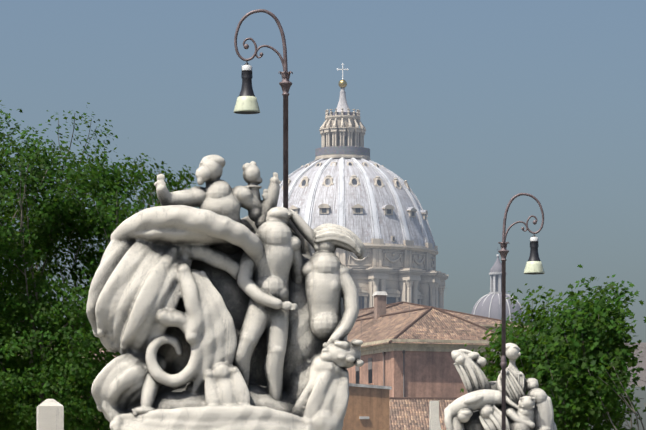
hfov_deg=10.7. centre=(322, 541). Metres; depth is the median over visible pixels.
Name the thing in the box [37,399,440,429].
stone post
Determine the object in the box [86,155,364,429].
sculpture group
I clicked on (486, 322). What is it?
roof
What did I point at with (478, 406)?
sculpture group
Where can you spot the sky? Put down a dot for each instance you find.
(477, 105)
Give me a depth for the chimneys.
351.45 m
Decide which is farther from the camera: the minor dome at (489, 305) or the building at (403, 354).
the minor dome at (489, 305)
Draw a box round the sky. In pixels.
[0,0,645,429]
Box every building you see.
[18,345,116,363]
[54,364,391,429]
[346,306,508,396]
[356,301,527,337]
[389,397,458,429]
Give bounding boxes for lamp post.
[234,9,292,208]
[498,193,544,429]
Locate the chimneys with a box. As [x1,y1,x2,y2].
[356,281,447,319]
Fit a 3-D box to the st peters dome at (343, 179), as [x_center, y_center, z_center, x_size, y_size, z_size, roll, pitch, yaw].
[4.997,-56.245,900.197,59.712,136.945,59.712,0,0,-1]
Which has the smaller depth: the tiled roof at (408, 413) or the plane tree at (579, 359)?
the plane tree at (579, 359)
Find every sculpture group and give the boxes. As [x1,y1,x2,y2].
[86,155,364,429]
[444,343,556,429]
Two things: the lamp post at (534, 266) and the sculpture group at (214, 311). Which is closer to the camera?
the sculpture group at (214, 311)
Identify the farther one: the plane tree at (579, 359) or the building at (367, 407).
the building at (367, 407)
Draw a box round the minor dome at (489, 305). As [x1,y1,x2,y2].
[471,254,525,322]
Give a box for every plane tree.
[0,100,196,429]
[460,264,645,429]
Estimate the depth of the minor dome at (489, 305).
956.96 m
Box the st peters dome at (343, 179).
[277,63,448,308]
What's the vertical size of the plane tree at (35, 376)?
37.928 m
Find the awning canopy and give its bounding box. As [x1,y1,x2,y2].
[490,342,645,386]

